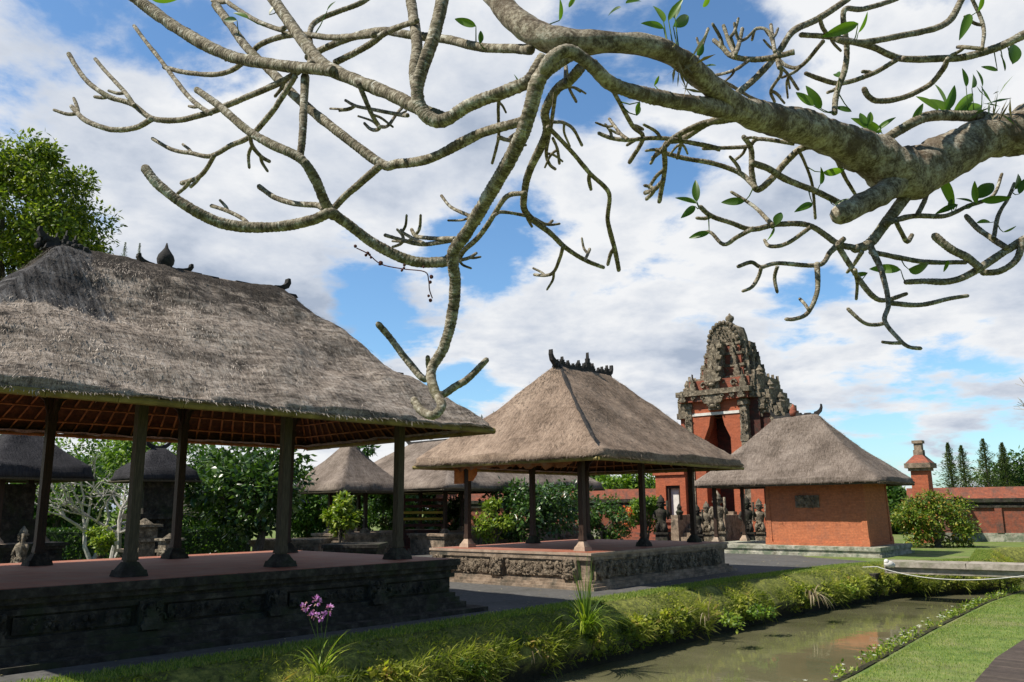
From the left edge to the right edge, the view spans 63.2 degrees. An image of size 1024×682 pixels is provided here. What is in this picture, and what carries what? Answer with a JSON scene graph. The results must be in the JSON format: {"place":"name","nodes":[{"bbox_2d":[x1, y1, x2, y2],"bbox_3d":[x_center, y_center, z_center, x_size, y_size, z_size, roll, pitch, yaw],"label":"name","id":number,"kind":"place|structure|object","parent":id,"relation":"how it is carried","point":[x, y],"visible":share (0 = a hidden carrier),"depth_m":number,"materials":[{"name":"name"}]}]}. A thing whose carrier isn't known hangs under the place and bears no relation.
{"place":"outdoors","nodes":[
{"label":"outdoors","id":0,"kind":"place"},
{"bbox_2d":[154,533,184,555],"bbox_3d":[-8.216,5.188,19.882,0.690,1.150,0.690,-10,-15,39],"label":"stone lantern","id":1,"kind":"object","parent":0,"point":[163,544],"visible":0.24,"depth_m":19.77,"materials":[{"name":"grey stone"}]},
{"bbox_2d":[248,538,332,551],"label":"stone plinth","id":2,"kind":"structure","parent":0,"point":[308,544],"depth_m":26.80,"materials":[{"name":"grey stone"}]},
{"bbox_2d":[321,542,387,554],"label":"stone plinth","id":3,"kind":"structure","parent":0,"point":[378,548],"depth_m":25.31,"materials":[{"name":"grey stone"}]},
{"bbox_2d":[0,552,870,681],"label":"pavement","id":4,"kind":"structure","parent":0,"point":[492,597],"depth_m":16.03,"materials":[{"name":"grey stone"}]},
{"bbox_2d":[10,526,28,562],"bbox_3d":[-11.743,5.119,19.901,0.533,1.350,0.378,-5,-12,23],"label":"stone statue","id":5,"kind":"object","parent":4,"relation":"on","point":[21,548],"visible":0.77,"depth_m":19.82,"materials":[{"name":"grey stone"}]},
{"bbox_2d":[125,518,162,556],"bbox_3d":[-9.286,5.221,20.897,0.900,1.500,0.900,-10,-15,39],"label":"stone lantern","id":6,"kind":"object","parent":4,"relation":"on","point":[148,531],"visible":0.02,"depth_m":20.80,"materials":[{"name":"grey stone"}]},
{"bbox_2d":[0,225,495,675],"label":"thatched pavilion","id":7,"kind":"structure","parent":4,"relation":"on","point":[140,352],"depth_m":12.06,"materials":[{"name":"plant"}]},
{"bbox_2d":[296,446,406,542],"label":"thatched pavilion","id":8,"kind":"structure","parent":4,"relation":"on","point":[355,470],"depth_m":30.81,"materials":[{"name":"plant"}]},
{"bbox_2d":[403,495,442,550],"bbox_3d":[-3.417,7.089,32.254,1.800,2.192,0.575,1,-11,-6],"label":"bench stack","id":9,"kind":"object","parent":4,"relation":"on","point":[406,539],"visible":0.41,"depth_m":32.03,"materials":[{"name":"brown wood"}]},
{"bbox_2d":[23,557,864,680],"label":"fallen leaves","id":10,"kind":"object","parent":4,"relation":"on","point":[552,600],"visible":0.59,"depth_m":18.58,"materials":[{"name":"brown plant"}]},
{"bbox_2d":[354,439,543,554],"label":"thatched pavilion","id":11,"kind":"structure","parent":4,"relation":"on","point":[420,483],"depth_m":31.76,"materials":[{"name":"plant"}]},
{"bbox_2d":[412,349,745,591],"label":"thatched pavilion","id":12,"kind":"structure","parent":4,"relation":"on","point":[583,422],"depth_m":19.77,"materials":[{"name":"plant"}]},
{"bbox_2d":[620,505,637,537],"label":"flower bush","id":13,"kind":"object","parent":4,"relation":"on","point":[628,532],"visible":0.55,"depth_m":37.14,"materials":[{"name":"green plant"}]},
{"bbox_2d":[652,495,670,540],"bbox_3d":[6.726,8.018,37.341,0.868,2.200,0.616,-5,-12,23],"label":"stone statue","id":14,"kind":"object","parent":4,"relation":"on","point":[661,513],"visible":0.99,"depth_m":37.14,"materials":[{"name":"grey stone"}]},
{"bbox_2d":[696,505,704,540],"bbox_3d":[8.423,8.303,37.689,0.690,1.750,0.490,-5,-12,23],"label":"stone statue","id":15,"kind":"object","parent":4,"relation":"on","point":[699,521],"visible":0.56,"depth_m":37.55,"materials":[{"name":"grey stone"}]},
{"bbox_2d":[700,501,712,540],"bbox_3d":[9.034,8.381,38.488,0.750,1.900,0.532,-5,-12,23],"label":"stone statue","id":16,"kind":"object","parent":4,"relation":"on","point":[706,527],"visible":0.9,"depth_m":38.30,"materials":[{"name":"grey stone"}]},
{"bbox_2d":[707,491,727,541],"bbox_3d":[9.096,7.788,36.669,0.927,2.350,0.658,-5,-12,23],"label":"stone statue","id":17,"kind":"object","parent":4,"relation":"on","point":[721,511],"visible":0.5,"depth_m":36.42,"materials":[{"name":"grey stone"}]},
{"bbox_2d":[738,496,756,539],"bbox_3d":[10.578,8.036,37.331,0.828,2.100,0.588,-5,-12,23],"label":"stone statue","id":18,"kind":"object","parent":4,"relation":"on","point":[750,514],"visible":0.66,"depth_m":37.15,"materials":[{"name":"grey stone"}]},
{"bbox_2d":[752,498,766,540],"bbox_3d":[11.361,8.235,38.106,0.789,2.000,0.560,-5,-12,23],"label":"stone statue","id":19,"kind":"object","parent":4,"relation":"on","point":[760,529],"visible":0.96,"depth_m":37.91,"materials":[{"name":"grey stone"}]},
{"bbox_2d":[0,0,1023,511],"label":"sky","id":20,"kind":"structure","parent":0,"point":[651,320],"materials":[{"name":"blue"}]},
{"bbox_2d":[6,547,1023,681],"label":"canal bank","id":21,"kind":"structure","parent":0,"point":[527,669],"depth_m":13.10,"materials":[{"name":"green plant"}]},
{"bbox_2d":[287,594,356,675],"bbox_3d":[-2.041,3.300,9.356,1.040,0.869,0.822,3,-12,-15],"label":"flowering plant","id":22,"kind":"object","parent":21,"relation":"on","point":[319,669],"visible":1,"depth_m":9.38,"materials":[{"name":"green plant"}]},
{"bbox_2d":[455,652,487,676],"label":"plant","id":23,"kind":"object","parent":21,"relation":"on","point":[471,668],"visible":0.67,"depth_m":11.39,"materials":[{"name":"green plant"}]},
{"bbox_2d":[84,549,1023,681],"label":"bank plants","id":24,"kind":"object","parent":21,"relation":"on","point":[646,624],"visible":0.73,"depth_m":14.16,"materials":[{"name":"green plant"}]},
{"bbox_2d":[689,596,727,621],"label":"dry plant","id":25,"kind":"object","parent":24,"relation":"on","point":[705,618],"visible":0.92,"depth_m":16.17,"materials":[{"name":"beige plant"}]},
{"bbox_2d":[554,552,630,634],"bbox_3d":[1.264,4.005,13.360,1.423,1.361,1.476,0,-11,0],"label":"grass clump","id":26,"kind":"object","parent":21,"relation":"on","point":[587,622],"visible":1,"depth_m":13.37,"materials":[{"name":"green plant"}]},
{"bbox_2d":[717,609,745,633],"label":"plant","id":27,"kind":"object","parent":21,"relation":"on","point":[734,621],"visible":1,"depth_m":15.37,"materials":[{"name":"green plant"}]},
{"bbox_2d":[746,602,775,619],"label":"plant","id":28,"kind":"object","parent":21,"relation":"on","point":[760,608],"visible":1,"depth_m":16.81,"materials":[{"name":"green plant"}]},
{"bbox_2d":[805,584,832,608],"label":"dry plant","id":29,"kind":"object","parent":21,"relation":"on","point":[810,596],"visible":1,"depth_m":18.60,"materials":[{"name":"beige plant"}]},
{"bbox_2d":[837,582,859,594],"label":"plant","id":30,"kind":"object","parent":21,"relation":"on","point":[850,590],"visible":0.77,"depth_m":21.36,"materials":[{"name":"green plant"}]},
{"bbox_2d":[35,513,1023,681],"bbox_3d":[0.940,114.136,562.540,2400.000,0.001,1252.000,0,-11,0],"label":"lawn","id":31,"kind":"structure","parent":0,"point":[933,553],"depth_m":28.45,"materials":[{"name":"green plant"}]},
{"bbox_2d":[0,434,95,563],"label":"thatched shrine","id":32,"kind":"object","parent":31,"relation":"on","point":[21,460],"visible":0.55,"depth_m":21.44,"materials":[{"name":"stone"}]},
{"bbox_2d":[0,127,127,279],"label":"broadleaf tree","id":33,"kind":"object","parent":31,"relation":"on","point":[42,164],"visible":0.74,"depth_m":30.77,"materials":[{"name":"green plant"}]},
{"bbox_2d":[11,444,122,531],"bbox_3d":[-20.343,7.025,37.386,5.297,5.478,4.203,0,-11,0],"label":"broadleaf tree","id":34,"kind":"object","parent":31,"relation":"on","point":[54,521],"visible":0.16,"depth_m":37.03,"materials":[{"name":"green plant"}]},
{"bbox_2d":[35,453,129,558],"bbox_3d":[-14.555,5.705,28.907,3.730,3.953,4.096,0,-11,0],"label":"frangipani tree","id":35,"kind":"object","parent":31,"relation":"on","point":[83,529],"visible":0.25,"depth_m":28.39,"materials":[{"name":"grey plant"}]},
{"bbox_2d":[53,437,127,507],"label":"broadleaf tree","id":36,"kind":"object","parent":31,"relation":"on","point":[76,450],"visible":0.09,"depth_m":46.14,"materials":[{"name":"green plant"}]},
{"bbox_2d":[84,524,117,558],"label":"leafy shrub","id":37,"kind":"object","parent":31,"relation":"on","point":[101,542],"visible":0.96,"depth_m":20.40,"materials":[{"name":"green plant"}]},
{"bbox_2d":[75,242,126,525],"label":"conifer tree","id":38,"kind":"object","parent":31,"relation":"on","point":[124,250],"visible":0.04,"depth_m":72.88,"materials":[{"name":"green plant"}]},
{"bbox_2d":[104,243,140,522],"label":"conifer tree","id":39,"kind":"object","parent":31,"relation":"on","point":[139,248],"visible":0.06,"depth_m":77.14,"materials":[{"name":"green plant"}]},
{"bbox_2d":[48,475,197,557],"bbox_3d":[-11.818,5.255,25.828,4.390,3.560,3.780,0,-11,0],"label":"frangipani tree","id":40,"kind":"object","parent":31,"relation":"on","point":[77,510],"visible":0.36,"depth_m":25.37,"materials":[{"name":"grey plant"}]},
{"bbox_2d":[92,439,195,526],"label":"broadleaf tree","id":41,"kind":"object","parent":31,"relation":"on","point":[122,455],"visible":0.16,"depth_m":42.70,"materials":[{"name":"green plant"}]},
{"bbox_2d":[46,525,250,560],"bbox_3d":[-14.625,7.138,29.172,10.958,1.346,1.059,0,-11,0],"label":"clipped hedge","id":42,"kind":"object","parent":31,"relation":"on","point":[203,540],"visible":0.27,"depth_m":28.92,"materials":[{"name":"green plant"}]},
{"bbox_2d":[107,442,201,557],"bbox_3d":[-10.587,4.767,24.532,2.221,3.836,2.239,-11,-15,42],"label":"thatched shrine","id":43,"kind":"object","parent":31,"relation":"on","point":[158,486],"visible":0.34,"depth_m":24.18,"materials":[{"name":"stone"}]},
{"bbox_2d":[182,444,252,530],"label":"broadleaf tree","id":44,"kind":"object","parent":31,"relation":"on","point":[196,460],"visible":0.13,"depth_m":40.90,"materials":[{"name":"green plant"}]},
{"bbox_2d":[184,445,318,550],"bbox_3d":[-8.210,4.993,26.372,4.226,4.283,4.605,0,-11,0],"label":"magnolia tree","id":45,"kind":"object","parent":31,"relation":"on","point":[253,504],"visible":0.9,"depth_m":25.50,"materials":[{"name":"green plant"}]},
{"bbox_2d":[269,465,355,537],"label":"broadleaf tree","id":46,"kind":"object","parent":31,"relation":"on","point":[306,520],"visible":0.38,"depth_m":43.82,"materials":[{"name":"green plant"}]},
{"bbox_2d":[319,490,364,541],"bbox_3d":[-5.838,6.285,28.263,1.676,2.558,1.167,-10,-15,40],"label":"leafy shrub","id":47,"kind":"object","parent":31,"relation":"on","point":[341,517],"visible":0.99,"depth_m":28.16,"materials":[{"name":"green plant"}]},
{"bbox_2d":[361,494,405,529],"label":"leafy shrub","id":48,"kind":"object","parent":31,"relation":"on","point":[382,521],"visible":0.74,"depth_m":36.99,"materials":[{"name":"green plant"}]},
{"bbox_2d":[352,445,414,530],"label":"broadleaf tree","id":49,"kind":"object","parent":31,"relation":"on","point":[371,450],"visible":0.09,"depth_m":48.46,"materials":[{"name":"green plant"}]},
{"bbox_2d":[381,495,438,529],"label":"broadleaf tree","id":50,"kind":"object","parent":31,"relation":"on","point":[423,509],"visible":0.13,"depth_m":50.37,"materials":[{"name":"green plant"}]},
{"bbox_2d":[430,493,472,529],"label":"leafy shrub","id":51,"kind":"object","parent":31,"relation":"on","point":[453,512],"visible":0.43,"depth_m":36.09,"materials":[{"name":"green plant"}]},
{"bbox_2d":[471,496,516,544],"bbox_3d":[-0.699,6.798,30.296,1.822,2.286,1.798,0,-11,0],"label":"leafy shrub","id":52,"kind":"object","parent":31,"relation":"on","point":[488,528],"visible":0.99,"depth_m":30.16,"materials":[{"name":"green plant"}]},
{"bbox_2d":[477,476,602,542],"bbox_3d":[1.233,6.720,32.354,4.643,2.999,4.330,9,-15,-39],"label":"round tree","id":53,"kind":"object","parent":31,"relation":"on","point":[552,506],"visible":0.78,"depth_m":31.32,"materials":[{"name":"green plant"}]},
{"bbox_2d":[435,489,655,536],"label":"brick wall","id":54,"kind":"structure","parent":31,"relation":"on","point":[625,496],"depth_m":47.65,"materials":[{"name":"brick"}]},
{"bbox_2d":[589,475,610,480],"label":"broadleaf tree","id":55,"kind":"object","parent":31,"relation":"on","point":[592,476],"visible":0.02,"depth_m":59.94,"materials":[{"name":"green plant"}]},
{"bbox_2d":[576,492,629,539],"bbox_3d":[3.878,7.648,35.203,2.431,2.490,1.971,-4,-12,18],"label":"leafy shrub","id":56,"kind":"object","parent":31,"relation":"on","point":[607,531],"visible":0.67,"depth_m":34.99,"materials":[{"name":"green plant"}]},
{"bbox_2d":[594,473,655,488],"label":"broadleaf tree","id":57,"kind":"object","parent":31,"relation":"on","point":[625,481],"visible":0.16,"depth_m":54.47,"materials":[{"name":"green plant"}]},
{"bbox_2d":[626,494,666,538],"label":"leafy shrub","id":58,"kind":"object","parent":31,"relation":"on","point":[651,503],"visible":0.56,"depth_m":37.92,"materials":[{"name":"green plant"}]},
{"bbox_2d":[613,313,798,540],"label":"temple gate","id":59,"kind":"structure","parent":31,"relation":"on","point":[731,398],"depth_m":43.30,"materials":[{"name":"brick"}]},
{"bbox_2d":[694,404,914,557],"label":"brick house","id":60,"kind":"structure","parent":31,"relation":"on","point":[822,482],"depth_m":29.08,"materials":[{"name":"brick"}]},
{"bbox_2d":[886,486,910,533],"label":"broadleaf tree","id":61,"kind":"object","parent":31,"relation":"on","point":[896,495],"visible":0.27,"depth_m":47.94,"materials":[{"name":"green plant"}]},
{"bbox_2d":[889,488,981,547],"bbox_3d":[16.789,7.254,33.252,3.814,2.768,2.423,0,-11,0],"label":"leafy shrub","id":62,"kind":"object","parent":31,"relation":"on","point":[917,514],"visible":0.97,"depth_m":32.94,"materials":[{"name":"green plant"}]},
{"bbox_2d":[933,442,977,487],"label":"conifer tree","id":63,"kind":"object","parent":31,"relation":"on","point":[950,464],"visible":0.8,"depth_m":57.25,"materials":[{"name":"green plant"}]},
{"bbox_2d":[939,445,982,486],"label":"conifer tree","id":64,"kind":"object","parent":31,"relation":"on","point":[963,454],"visible":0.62,"depth_m":59.23,"materials":[{"name":"green plant"}]},
{"bbox_2d":[906,486,1023,541],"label":"brick wall","id":65,"kind":"structure","parent":31,"relation":"on","point":[998,513],"depth_m":37.51,"materials":[{"name":"brick"}]},
{"bbox_2d":[962,438,1008,486],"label":"conifer tree","id":66,"kind":"object","parent":31,"relation":"on","point":[987,482],"visible":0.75,"depth_m":57.29,"materials":[{"name":"green plant"}]},
{"bbox_2d":[969,444,1023,486],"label":"broadleaf tree","id":67,"kind":"object","parent":31,"relation":"on","point":[1021,465],"visible":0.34,"depth_m":58.63,"materials":[{"name":"green plant"}]},
{"bbox_2d":[981,442,1022,486],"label":"conifer tree","id":68,"kind":"object","parent":31,"relation":"on","point":[1002,458],"visible":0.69,"depth_m":57.19,"materials":[{"name":"green plant"}]},
{"bbox_2d":[1013,379,1023,409],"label":"leafless tree","id":69,"kind":"object","parent":31,"relation":"on","point":[1019,399],"visible":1,"depth_m":30.76,"materials":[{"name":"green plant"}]},
{"bbox_2d":[471,474,604,540],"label":"thatched pavilion","id":70,"kind":"structure","parent":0,"point":[596,486],"depth_m":38.46,"materials":[{"name":"plant"}]},
{"bbox_2d":[536,578,1023,681],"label":"water","id":71,"kind":"structure","parent":0,"point":[813,646],"depth_m":15.36,"materials":[{"name":"green liquid"}]},
{"bbox_2d":[904,440,936,542],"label":"brick pillar","id":72,"kind":"structure","parent":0,"point":[919,465],"depth_m":37.47,"materials":[{"name":"brick"}]},
{"bbox_2d":[842,591,1023,681],"bbox_3d":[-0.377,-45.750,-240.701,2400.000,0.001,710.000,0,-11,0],"label":"canal side lawn","id":73,"kind":"structure","parent":0,"point":[972,673],"depth_m":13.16,"materials":[{"name":"green plant"}]},
{"bbox_2d":[53,0,1023,419],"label":"frangipani tree","id":74,"kind":"object","parent":73,"relation":"on","point":[887,168],"visible":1,"depth_m":3.44,"materials":[{"name":"grey plant"}]},
{"bbox_2d":[354,244,432,301],"bbox_3d":[-0.424,-0.245,2.977,0.288,0.209,0.068,0,-11,0],"label":"dry vine","id":75,"kind":"object","parent":74,"relation":"hanging from","point":[402,269],"visible":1,"depth_m":2.98,"materials":[{"name":"brown plant"}]},
{"bbox_2d":[975,640,1023,681],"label":"garden path","id":76,"kind":"structure","parent":0,"point":[1007,665],"depth_m":11.78,"materials":[{"name":"brick"}]},
{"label":"canal edge","id":77,"kind":"structure","parent":0,"visible":0},
{"bbox_2d":[805,592,998,680],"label":"tiny white flowers","id":78,"kind":"object","parent":77,"relation":"on","point":[908,632],"visible":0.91,"depth_m":14.82,"materials":[{"name":"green plant"}]},
{"bbox_2d":[830,590,1023,681],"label":"canal kerb","id":79,"kind":"structure","parent":77,"relation":"on","point":[867,665],"depth_m":13.95,"materials":[{"name":"dark stone"}]},
{"bbox_2d":[823,584,1023,681],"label":"creeping plants","id":80,"kind":"object","parent":79,"relation":"on","point":[954,612],"visible":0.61,"depth_m":14.50,"materials":[{"name":"green plant"}]},
{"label":"canal bed","id":81,"kind":"structure","parent":0,"visible":0},
{"bbox_2d":[868,560,1023,600],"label":"stone footbridge","id":82,"kind":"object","parent":81,"relation":"on","point":[987,569],"visible":0.67,"depth_m":21.97,"materials":[{"name":"stone"}]},
{"bbox_2d":[884,559,894,567],"bbox_3d":[9.547,5.619,21.009,0.297,0.219,0.171,0,-11,0],"label":"white stone","id":83,"kind":"object","parent":82,"relation":"on","point":[888,563],"visible":1,"depth_m":20.96,"materials":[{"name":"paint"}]},
{"bbox_2d":[871,566,1023,579],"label":"hose","id":84,"kind":"object","parent":82,"relation":"hanging from","point":[949,579],"visible":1,"depth_m":20.72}
]}

